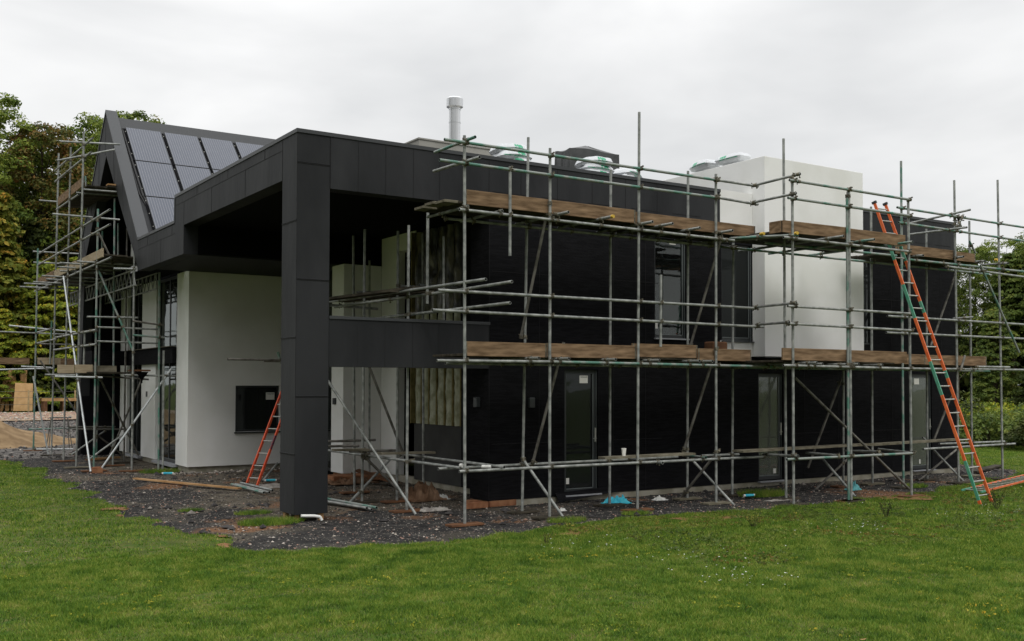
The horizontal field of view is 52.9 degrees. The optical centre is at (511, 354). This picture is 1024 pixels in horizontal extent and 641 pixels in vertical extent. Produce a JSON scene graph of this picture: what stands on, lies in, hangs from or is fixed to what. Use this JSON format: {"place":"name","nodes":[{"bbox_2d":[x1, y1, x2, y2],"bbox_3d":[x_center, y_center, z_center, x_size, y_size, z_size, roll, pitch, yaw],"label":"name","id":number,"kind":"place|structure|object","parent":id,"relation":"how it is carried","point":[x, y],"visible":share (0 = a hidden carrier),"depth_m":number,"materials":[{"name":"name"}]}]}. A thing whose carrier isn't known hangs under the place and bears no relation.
{"place":"outdoors","nodes":[
{"label":"outdoors","id":0,"kind":"place"},
{"bbox_2d":[0,419,122,459],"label":"yard","id":1,"kind":"structure","parent":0,"point":[5,454],"depth_m":33.33,"materials":[{"name":"gravel"}]},
{"bbox_2d":[0,421,75,448],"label":"sand heap","id":2,"kind":"object","parent":1,"relation":"on","point":[11,437],"visible":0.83,"depth_m":34.68,"materials":[{"name":"sand"}]},
{"bbox_2d":[0,411,75,420],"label":"pale gravel","id":3,"kind":"structure","parent":1,"relation":"on","point":[29,417],"depth_m":61.88,"materials":[{"name":"gravel"}]},
{"bbox_2d":[47,417,72,448],"bbox_3d":[-14.587,2.539,33.183,0.728,1.026,0.531,1,-2,-33],"label":"trestle","id":4,"kind":"object","parent":1,"relation":"on","point":[68,431],"visible":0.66,"depth_m":33.18,"materials":[{"name":"metal"}]},
{"bbox_2d":[6,455,1017,550],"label":"gravel yard","id":5,"kind":"structure","parent":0,"point":[57,467],"depth_m":18.07,"materials":[{"name":"gravel"}]},
{"bbox_2d":[0,131,175,471],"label":"scaffold","id":6,"kind":"object","parent":5,"relation":"on","point":[96,264],"visible":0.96,"depth_m":26.62,"materials":[{"name":"grey"}]},
{"bbox_2d":[135,372,147,382],"bbox_3d":[-9.030,0.574,25.109,0.320,0.280,0.320,1,-2,-33],"label":"funnel","id":7,"kind":"object","parent":6,"relation":"hanging from","point":[141,375],"visible":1,"depth_m":25.03,"materials":[{"name":"black"}]},
{"bbox_2d":[90,467,102,472],"bbox_3d":[-9.877,2.750,24.471,0.240,0.130,0.240,1,-2,-33],"label":"brick block","id":8,"kind":"object","parent":5,"relation":"on","point":[97,469],"depth_m":24.38,"materials":[{"name":"ceramic"}]},
{"bbox_2d":[138,467,180,473],"bbox_3d":[-8.396,2.760,24.551,1.064,0.120,0.720,1,-2,-33],"label":"grass tuft","id":9,"kind":"object","parent":5,"relation":"on","point":[147,471],"visible":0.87,"depth_m":24.49,"materials":[{"name":"plant"}]},
{"bbox_2d":[133,478,241,488],"bbox_3d":[-6.820,2.692,21.466,3.443,0.040,0.100,-1,-2,35],"label":"timber plank","id":10,"kind":"object","parent":5,"relation":"on","point":[197,484],"visible":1,"depth_m":21.33,"materials":[{"name":"wood"}]},
{"bbox_2d":[176,507,204,511],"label":"grass tuft","id":11,"kind":"object","parent":5,"relation":"on","point":[189,509],"visible":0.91,"depth_m":17.18,"materials":[{"name":"plant"}]},
{"bbox_2d":[171,467,279,474],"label":"rubble crumbs","id":12,"kind":"object","parent":5,"relation":"on","point":[232,470],"visible":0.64,"depth_m":24.81,"materials":[{"name":"stone"}]},
{"bbox_2d":[231,483,264,493],"bbox_3d":[-5.255,2.662,20.431,0.048,0.066,1.751,1,-2,-35],"label":"loose tube","id":13,"kind":"object","parent":5,"relation":"on","point":[248,488],"visible":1,"depth_m":20.33,"materials":[{"name":"grey"}]},
{"bbox_2d":[235,483,269,493],"bbox_3d":[-5.186,2.673,20.536,0.048,0.061,1.752,1,-2,-36],"label":"loose tube","id":14,"kind":"object","parent":5,"relation":"on","point":[265,491],"visible":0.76,"depth_m":20.30,"materials":[{"name":"grey"}]},
{"bbox_2d":[234,509,273,514],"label":"grass tuft","id":15,"kind":"object","parent":5,"relation":"on","point":[251,512],"visible":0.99,"depth_m":16.83,"materials":[{"name":"plant"}]},
{"bbox_2d":[240,482,273,490],"bbox_3d":[-5.120,2.647,20.610,0.048,0.066,1.603,1,-2,-36],"label":"loose tube","id":16,"kind":"object","parent":5,"relation":"on","point":[257,486],"visible":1,"depth_m":20.55,"materials":[{"name":"grey"}]},
{"bbox_2d":[246,391,280,485],"bbox_3d":[-4.920,1.333,21.532,1.233,2.800,0.313,1,-2,-25],"label":"ladder","id":17,"kind":"object","parent":5,"relation":"on","point":[262,443],"visible":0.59,"depth_m":21.41,"materials":[{"name":"metal"}]},
{"bbox_2d":[259,483,279,488],"bbox_3d":[-4.855,2.716,21.357,1.022,0.040,0.954,1,-2,-33],"label":"rubbish","id":18,"kind":"object","parent":5,"relation":"on","point":[274,485],"visible":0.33,"depth_m":21.21,"materials":[{"name":"plastic"}]},
{"bbox_2d":[235,514,304,525],"bbox_3d":[-3.678,2.535,15.769,1.165,0.100,0.770,1,-2,-33],"label":"grass tuft","id":19,"kind":"object","parent":5,"relation":"on","point":[271,520],"visible":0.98,"depth_m":15.65,"materials":[{"name":"plant"}]},
{"bbox_2d":[328,500,367,508],"bbox_3d":[-3.352,2.600,18.254,0.048,0.056,2.716,2,-2,-43],"label":"loose tube","id":20,"kind":"object","parent":5,"relation":"on","point":[347,504],"visible":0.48,"depth_m":17.64,"materials":[{"name":"grey"}]},
{"bbox_2d":[328,498,377,508],"bbox_3d":[-3.218,2.576,18.271,0.048,0.086,2.835,2,-2,-42],"label":"loose tube","id":21,"kind":"object","parent":5,"relation":"on","point":[354,503],"visible":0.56,"depth_m":17.72,"materials":[{"name":"grey"}]},
{"bbox_2d":[328,472,378,484],"bbox_3d":[-3.494,2.656,22.129,1.083,0.209,0.895,1,-2,-33],"label":"rubble heap","id":22,"kind":"object","parent":5,"relation":"on","point":[342,481],"visible":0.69,"depth_m":21.84,"materials":[{"name":"soil"}]},
{"bbox_2d":[328,472,381,480],"bbox_3d":[-3.429,2.681,22.379,1.200,0.140,0.500,1,-2,-33],"label":"brick course","id":23,"kind":"object","parent":5,"relation":"on","point":[334,477],"visible":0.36,"depth_m":22.07,"materials":[{"name":"ceramic"}]},
{"bbox_2d":[227,212,512,514],"bbox_3d":[-1.704,0.172,19.177,3.825,5.056,7.728,2,-2,-45],"label":"scaffold","id":24,"kind":"object","parent":5,"relation":"on","point":[408,291],"visible":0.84,"depth_m":18.44,"materials":[{"name":"grey"}]},
{"bbox_2d":[356,469,399,482],"bbox_3d":[-2.851,2.573,21.684,0.930,0.269,0.300,0,-2,16],"label":"timber plank","id":25,"kind":"object","parent":5,"relation":"on","point":[371,474],"visible":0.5,"depth_m":21.64,"materials":[{"name":"wood"}]},
{"bbox_2d":[399,481,446,501],"bbox_3d":[-1.642,2.508,18.960,0.779,0.336,0.677,1,-2,-33],"label":"soil heap","id":26,"kind":"object","parent":5,"relation":"on","point":[421,492],"visible":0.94,"depth_m":18.76,"materials":[{"name":"soil"}]},
{"bbox_2d":[420,506,450,511],"bbox_3d":[-1.310,2.594,17.306,0.570,0.073,0.263,1,-2,-33],"label":"plastic sheet","id":27,"kind":"object","parent":5,"relation":"on","point":[431,509],"visible":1,"depth_m":17.23,"materials":[{"name":"plastic"}]},
{"bbox_2d":[76,96,956,520],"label":"modern house","id":28,"kind":"structure","parent":5,"relation":"on","point":[242,244],"depth_m":21.30,"materials":[{"name":"metal"}]},
{"bbox_2d":[234,386,279,433],"bbox_3d":[-6.316,1.367,25.525,1.180,1.170,0.190,1,-2,-33],"label":"wide window","id":29,"kind":"structure","parent":28,"relation":"in","point":[253,412],"depth_m":25.55,"materials":[{"name":"grey"}]},
{"bbox_2d":[565,369,601,496],"bbox_3d":[1.278,1.445,19.011,0.830,2.315,0.190,1,-2,-33],"label":"glazed door","id":30,"kind":"structure","parent":28,"relation":"in","point":[580,398],"depth_m":19.07,"materials":[{"name":"grey"}]},
{"bbox_2d":[554,146,618,169],"bbox_3d":[1.704,-3.917,23.172,1.618,1.540,0.630,1,-2,-33],"label":"tarpaulin cover","id":31,"kind":"object","parent":28,"relation":"on","point":[582,152],"visible":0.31,"depth_m":22.84,"materials":[{"name":"plastic"}]},
{"bbox_2d":[654,238,689,339],"bbox_3d":[3.117,-1.274,20.297,0.880,1.980,0.160,1,-2,-33],"label":"upper window","id":32,"kind":"structure","parent":28,"relation":"in","point":[669,259],"depth_m":20.38,"materials":[{"name":"grey"}]},
{"bbox_2d":[689,159,719,172],"bbox_3d":[4.324,-4.219,23.071,0.430,0.200,0.750,1,-3,-23],"label":"cement bag","id":33,"kind":"object","parent":28,"relation":"on","point":[702,165],"visible":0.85,"depth_m":22.88,"materials":[{"name":"plastic"}]},
{"bbox_2d":[714,152,750,165],"bbox_3d":[4.807,-4.237,22.408,0.430,0.188,0.750,1,-4,-36],"label":"cement bag","id":34,"kind":"object","parent":28,"relation":"on","point":[732,158],"visible":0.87,"depth_m":22.21,"materials":[{"name":"plastic"}]},
{"bbox_2d":[721,243,754,342],"bbox_3d":[4.634,-1.257,21.293,0.910,2.030,0.160,1,-2,-33],"label":"upper window","id":35,"kind":"structure","parent":28,"relation":"in","point":[742,260],"depth_m":21.37,"materials":[{"name":"grey"}]},
{"bbox_2d":[757,374,787,482],"bbox_3d":[5.466,1.552,21.760,0.810,2.275,0.190,1,-2,-33],"label":"glazed door","id":36,"kind":"structure","parent":28,"relation":"in","point":[769,385],"depth_m":21.82,"materials":[{"name":"grey"}]},
{"bbox_2d":[863,263,870,344],"bbox_3d":[8.106,-1.178,23.638,0.330,1.920,0.050,1,-2,-33],"label":"upper window","id":37,"kind":"structure","parent":28,"relation":"in","point":[866,266],"depth_m":23.66,"materials":[{"name":"grey"}]},
{"bbox_2d":[912,374,935,471],"bbox_3d":[9.783,1.631,24.594,0.840,2.295,0.190,1,-2,-33],"label":"glazed door","id":38,"kind":"structure","parent":28,"relation":"in","point":[918,390],"depth_m":24.64,"materials":[{"name":"grey"}]},
{"bbox_2d":[78,468,1014,538],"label":"gravel clods","id":39,"kind":"object","parent":5,"relation":"on","point":[230,527],"visible":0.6,"depth_m":17.89,"materials":[{"name":"stone"}]},
{"bbox_2d":[548,515,586,522],"bbox_3d":[0.866,2.563,16.046,0.768,0.080,0.536,1,-2,-33],"label":"grass tuft","id":40,"kind":"object","parent":5,"relation":"on","point":[567,519],"visible":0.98,"depth_m":15.99,"materials":[{"name":"plant"}]},
{"bbox_2d":[602,494,631,503],"bbox_3d":[1.862,2.591,18.403,0.555,0.156,0.321,1,-2,-33],"label":"plastic sheet","id":41,"kind":"object","parent":5,"relation":"on","point":[617,499],"visible":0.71,"depth_m":18.32,"materials":[{"name":"plastic"}]},
{"bbox_2d":[223,479,1018,554],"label":"grass tufts","id":42,"kind":"object","parent":5,"relation":"on","point":[867,500],"visible":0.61,"depth_m":14.38,"materials":[{"name":"plant"}]},
{"bbox_2d":[620,510,651,515],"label":"grass tuft","id":43,"kind":"object","parent":5,"relation":"on","point":[632,512],"visible":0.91,"depth_m":16.89,"materials":[{"name":"plant"}]},
{"bbox_2d":[414,112,1023,527],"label":"scaffold","id":44,"kind":"object","parent":5,"relation":"on","point":[550,212],"visible":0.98,"depth_m":18.48,"materials":[{"name":"grey"}]},
{"bbox_2d":[704,341,726,348],"bbox_3d":[3.817,-0.075,19.283,0.380,0.310,0.250,1,-2,-33],"label":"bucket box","id":45,"kind":"object","parent":44,"relation":"on","point":[711,345],"visible":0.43,"depth_m":19.18,"materials":[{"name":"cardboard"}]},
{"bbox_2d":[737,486,789,497],"bbox_3d":[4.823,2.649,19.830,1.296,0.140,0.852,1,-2,-33],"label":"grass tuft","id":46,"kind":"object","parent":5,"relation":"on","point":[767,493],"visible":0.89,"depth_m":19.74,"materials":[{"name":"plant"}]},
{"bbox_2d":[906,482,929,487],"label":"grass tuft","id":47,"kind":"object","parent":5,"relation":"on","point":[920,485],"visible":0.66,"depth_m":21.43,"materials":[{"name":"plant"}]},
{"bbox_2d":[970,464,1000,472],"bbox_3d":[11.873,2.863,25.779,0.221,0.040,2.577,-1,-2,39],"label":"timber plank","id":48,"kind":"object","parent":5,"relation":"on","point":[986,468],"visible":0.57,"depth_m":25.82,"materials":[{"name":"wood"}]},
{"bbox_2d":[0,438,1023,640],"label":"lawn","id":49,"kind":"structure","parent":0,"point":[129,544],"depth_m":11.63,"materials":[{"name":"plant"}]},
{"bbox_2d":[80,490,128,515],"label":"bare earth","id":50,"kind":"structure","parent":49,"relation":"on","point":[119,508],"depth_m":17.50,"materials":[{"name":"soil"}]},
{"bbox_2d":[0,460,341,568],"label":"grass","id":51,"kind":"structure","parent":49,"relation":"on","point":[9,471],"depth_m":15.26,"materials":[{"name":"plant"}]},
{"bbox_2d":[0,476,1023,640],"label":"grass clumps","id":52,"kind":"object","parent":49,"relation":"on","point":[294,562],"visible":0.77,"depth_m":10.85,"materials":[{"name":"plant"}]},
{"bbox_2d":[4,507,1023,640],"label":"ground weeds","id":53,"kind":"object","parent":49,"relation":"on","point":[353,621],"visible":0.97,"depth_m":10.69,"materials":[{"name":"green plant"}]},
{"bbox_2d":[550,515,744,536],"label":"bare earth","id":54,"kind":"structure","parent":49,"relation":"on","point":[655,526],"depth_m":16.00,"materials":[{"name":"soil"}]},
{"bbox_2d":[741,508,763,525],"bbox_3d":[3.634,2.478,15.492,0.323,0.298,0.238,1,-2,-33],"label":"weed","id":55,"kind":"object","parent":49,"relation":"on","point":[753,518],"visible":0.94,"depth_m":15.48,"materials":[{"name":"green plant"}]},
{"bbox_2d":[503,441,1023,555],"bbox_3d":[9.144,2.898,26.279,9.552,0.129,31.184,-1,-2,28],"label":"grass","id":56,"kind":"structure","parent":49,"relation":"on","point":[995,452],"depth_m":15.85,"materials":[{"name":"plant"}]},
{"bbox_2d":[550,502,1014,584],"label":"daisies","id":57,"kind":"object","parent":49,"relation":"on","point":[785,545],"visible":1,"depth_m":12.86,"materials":[{"name":"plant"}]},
{"bbox_2d":[552,483,1023,565],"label":"ground weeds","id":58,"kind":"object","parent":49,"relation":"on","point":[713,540],"visible":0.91,"depth_m":15.18,"materials":[{"name":"green plant"}]},
{"bbox_2d":[880,499,892,515],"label":"weed","id":59,"kind":"object","parent":49,"relation":"on","point":[888,508],"visible":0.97,"depth_m":16.57,"materials":[{"name":"green plant"}]},
{"bbox_2d":[882,493,935,504],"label":"bare earth","id":60,"kind":"structure","parent":49,"relation":"on","point":[913,498],"depth_m":19.31,"materials":[{"name":"soil"}]},
{"bbox_2d":[871,200,992,503],"bbox_3d":[7.859,-0.138,19.338,2.050,5.717,0.494,-1,-2,45],"label":"ladder","id":61,"kind":"object","parent":49,"relation":"on","point":[934,373],"visible":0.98,"depth_m":19.23,"materials":[{"name":"metal"}]},
{"bbox_2d":[959,407,1020,446],"bbox_3d":[16.608,2.541,35.602,3.136,1.426,3.103,0,-2,9],"label":"bush","id":62,"kind":"object","parent":49,"relation":"on","point":[986,422],"visible":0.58,"depth_m":34.97,"materials":[{"name":"green plant"}]},
{"bbox_2d":[961,474,1023,492],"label":"ladder","id":63,"kind":"object","parent":49,"relation":"on","point":[994,484],"visible":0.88,"depth_m":21.37,"materials":[{"name":"metal"}]},
{"bbox_2d":[985,489,1006,509],"bbox_3d":[8.366,2.512,17.750,0.315,0.378,0.387,0,-2,8],"label":"weed","id":64,"kind":"object","parent":49,"relation":"on","point":[994,498],"visible":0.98,"depth_m":17.77,"materials":[{"name":"green plant"}]},
{"bbox_2d":[987,412,1023,445],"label":"bush","id":65,"kind":"object","parent":49,"relation":"on","point":[997,437],"visible":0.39,"depth_m":35.05,"materials":[{"name":"green plant"}]},
{"bbox_2d":[997,419,1023,447],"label":"bush","id":66,"kind":"object","parent":49,"relation":"on","point":[1016,436],"visible":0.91,"depth_m":33.45,"materials":[{"name":"green plant"}]},
{"bbox_2d":[0,391,1023,475],"bbox_3d":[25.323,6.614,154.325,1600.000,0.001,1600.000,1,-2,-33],"label":"field","id":67,"kind":"structure","parent":0,"point":[410,469],"depth_m":77.00,"materials":[{"name":"plant"}]},
{"bbox_2d":[0,370,26,410],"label":"timber stack","id":68,"kind":"object","parent":67,"relation":"on","point":[23,376],"visible":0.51,"depth_m":76.73,"materials":[{"name":"wood"}]},
{"bbox_2d":[0,308,32,401],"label":"chestnut tree","id":69,"kind":"object","parent":67,"relation":"on","point":[6,316],"visible":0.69,"depth_m":76.93,"materials":[{"name":"green plant"}]},
{"bbox_2d":[0,190,42,393],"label":"chestnut tree","id":70,"kind":"object","parent":67,"relation":"on","point":[12,270],"visible":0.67,"depth_m":78.75,"materials":[{"name":"green plant"}]},
{"bbox_2d":[13,383,32,410],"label":"board sheet","id":71,"kind":"object","parent":67,"relation":"on","point":[20,397],"visible":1,"depth_m":76.23,"materials":[{"name":"wood"}]},
{"bbox_2d":[1,152,56,407],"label":"broadleaf tree","id":72,"kind":"object","parent":67,"relation":"on","point":[22,196],"visible":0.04,"depth_m":87.29,"materials":[{"name":"green plant"}]},
{"bbox_2d":[4,215,59,354],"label":"chestnut tree","id":73,"kind":"object","parent":67,"relation":"on","point":[32,234],"visible":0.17,"depth_m":83.97,"materials":[{"name":"green plant"}]},
{"bbox_2d":[0,92,76,260],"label":"broadleaf tree","id":74,"kind":"object","parent":67,"relation":"on","point":[10,103],"visible":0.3,"depth_m":84.38,"materials":[{"name":"green plant"}]},
{"bbox_2d":[0,354,76,410],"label":"undergrowth","id":75,"kind":"object","parent":67,"relation":"on","point":[39,376],"visible":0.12,"depth_m":78.73,"materials":[{"name":"green plant"}]},
{"bbox_2d":[0,390,76,410],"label":"wire fence","id":76,"kind":"object","parent":67,"relation":"on","point":[74,391],"visible":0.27,"depth_m":75.39,"materials":[{"name":"grey"}]},
{"bbox_2d":[2,260,77,409],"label":"chestnut tree","id":77,"kind":"object","parent":67,"relation":"on","point":[44,314],"visible":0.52,"depth_m":79.20,"materials":[{"name":"green plant"}]},
{"bbox_2d":[0,121,94,342],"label":"broadleaf tree","id":78,"kind":"object","parent":67,"relation":"on","point":[62,133],"visible":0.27,"depth_m":84.70,"materials":[{"name":"green plant"}]},
{"bbox_2d":[6,137,92,260],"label":"broadleaf tree","id":79,"kind":"object","parent":67,"relation":"on","point":[49,174],"depth_m":94.19,"materials":[{"name":"green plant"}]},
{"bbox_2d":[40,398,76,411],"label":"table","id":80,"kind":"object","parent":67,"relation":"on","point":[44,404],"visible":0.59,"depth_m":75.26,"materials":[{"name":"wood"}]},
{"bbox_2d":[41,256,77,409],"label":"chestnut tree","id":81,"kind":"object","parent":67,"relation":"on","point":[74,309],"visible":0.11,"depth_m":81.34,"materials":[{"name":"green plant"}]},
{"bbox_2d":[32,208,86,405],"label":"chestnut tree","id":82,"kind":"object","parent":67,"relation":"on","point":[63,256],"visible":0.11,"depth_m":85.54,"materials":[{"name":"green plant"}]},
{"bbox_2d":[28,111,123,341],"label":"broadleaf tree","id":83,"kind":"object","parent":67,"relation":"on","point":[92,124],"visible":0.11,"depth_m":87.55,"materials":[{"name":"green plant"}]},
{"bbox_2d":[73,115,140,171],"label":"broadleaf tree","id":84,"kind":"object","parent":67,"relation":"on","point":[98,132],"depth_m":94.30,"materials":[{"name":"green plant"}]},
{"bbox_2d":[87,110,166,137],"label":"broadleaf tree","id":85,"kind":"object","parent":67,"relation":"on","point":[138,115],"visible":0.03,"depth_m":100.48,"materials":[{"name":"green plant"}]},
{"bbox_2d":[958,350,965,401],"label":"bare trunk","id":86,"kind":"object","parent":67,"relation":"on","point":[958,382],"visible":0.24,"depth_m":78.81,"materials":[{"name":"plant"}]},
{"bbox_2d":[956,244,996,383],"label":"broadleaf tree","id":87,"kind":"object","parent":67,"relation":"on","point":[984,304],"visible":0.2,"depth_m":81.57,"materials":[{"name":"green plant"}]},
{"bbox_2d":[959,398,999,441],"bbox_3d":[16.822,2.470,38.251,3.799,1.716,3.420,1,-2,-33],"label":"bush","id":88,"kind":"object","parent":67,"relation":"on","point":[965,404],"visible":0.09,"depth_m":38.19,"materials":[{"name":"green plant"}]},
{"bbox_2d":[957,248,1002,389],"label":"broadleaf tree","id":89,"kind":"object","parent":67,"relation":"on","point":[975,295],"visible":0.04,"depth_m":84.79,"materials":[{"name":"green plant"}]},
{"bbox_2d":[957,239,1023,406],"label":"broadleaf tree","id":90,"kind":"object","parent":67,"relation":"on","point":[983,251],"visible":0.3,"depth_m":81.82,"materials":[{"name":"green plant"}]},
{"bbox_2d":[958,325,1023,405],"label":"undergrowth","id":91,"kind":"object","parent":67,"relation":"on","point":[965,379],"visible":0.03,"depth_m":82.07,"materials":[{"name":"green plant"}]},
{"bbox_2d":[959,398,1023,422],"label":"tall weeds","id":92,"kind":"object","parent":67,"relation":"on","point":[989,408],"visible":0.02,"depth_m":45.04,"materials":[{"name":"green plant"}]},
{"bbox_2d":[961,251,1023,407],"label":"broadleaf tree","id":93,"kind":"object","parent":67,"relation":"on","point":[1012,309],"visible":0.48,"depth_m":78.36,"materials":[{"name":"green plant"}]},
{"bbox_2d":[966,310,1023,409],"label":"larch tree","id":94,"kind":"object","parent":67,"relation":"on","point":[1008,383],"visible":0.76,"depth_m":71.66,"materials":[{"name":"green plant"}]},
{"bbox_2d":[1001,231,1023,368],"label":"broadleaf tree","id":95,"kind":"object","parent":67,"relation":"on","point":[1021,273],"visible":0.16,"depth_m":78.54,"materials":[{"name":"green plant"}]},
{"bbox_2d":[1009,355,1023,406],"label":"larch tree","id":96,"kind":"object","parent":67,"relation":"on","point":[1021,391],"visible":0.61,"depth_m":69.17,"materials":[{"name":"green plant"}]},
{"bbox_2d":[1010,404,1023,417],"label":"bush","id":97,"kind":"object","parent":67,"relation":"on","point":[1015,410],"visible":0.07,"depth_m":37.45,"materials":[{"name":"green plant"}]},
{"bbox_2d":[0,0,1023,331],"label":"sky","id":98,"kind":"structure","parent":0,"point":[867,87],"materials":[{"name":"white"}]},
{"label":"cement bag","id":99,"kind":"object","parent":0,"visible":0},
{"bbox_2d":[512,158,530,161],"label":"cement bag","id":100,"kind":"object","parent":99,"relation":"on","point":[523,159],"visible":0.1,"depth_m":20.05,"materials":[{"name":"plastic"}]},
{"bbox_2d":[493,150,531,160],"bbox_3d":[-0.007,-3.868,20.176,0.750,0.215,0.430,-1,-1,-33],"label":"cement bag","id":101,"kind":"object","parent":100,"relation":"on","point":[508,154],"visible":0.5,"depth_m":19.96,"materials":[{"name":"plastic"}]},
{"bbox_2d":[489,143,526,155],"bbox_3d":[-0.051,-4.005,20.200,0.750,0.210,0.430,-1,-1,-26],"label":"cement bag","id":102,"kind":"object","parent":101,"relation":"on","point":[492,151],"visible":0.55,"depth_m":20.02,"materials":[{"name":"plastic"}]},
{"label":"cement bag","id":103,"kind":"object","parent":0,"visible":0},
{"bbox_2d":[585,169,608,172],"bbox_3d":[1.706,-3.693,21.294,0.750,0.192,0.430,4,-3,-27],"label":"cement bag","id":104,"kind":"object","parent":103,"relation":"on","point":[597,170],"visible":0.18,"depth_m":21.12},
{"bbox_2d":[578,163,614,173],"bbox_3d":[1.723,-3.827,21.350,0.750,0.211,0.430,2,-2,-27],"label":"cement bag","id":105,"kind":"object","parent":104,"relation":"on","point":[596,167],"visible":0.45,"depth_m":21.15,"materials":[{"name":"plastic"}]},
{"bbox_2d":[575,156,612,167],"bbox_3d":[1.691,-3.964,21.312,0.750,0.210,0.430,-2,-1,-16],"label":"cement bag","id":106,"kind":"object","parent":105,"relation":"on","point":[578,164],"visible":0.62,"depth_m":21.14,"materials":[{"name":"plastic"}]},
{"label":"cement bag","id":107,"kind":"object","parent":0,"visible":0},
{"bbox_2d":[613,168,641,177],"bbox_3d":[2.443,-3.809,21.799,0.430,0.231,0.750,-1,-4,32],"label":"cement bag","id":108,"kind":"object","parent":107,"relation":"on","point":[629,171],"visible":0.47,"depth_m":21.51,"materials":[{"name":"plastic"}]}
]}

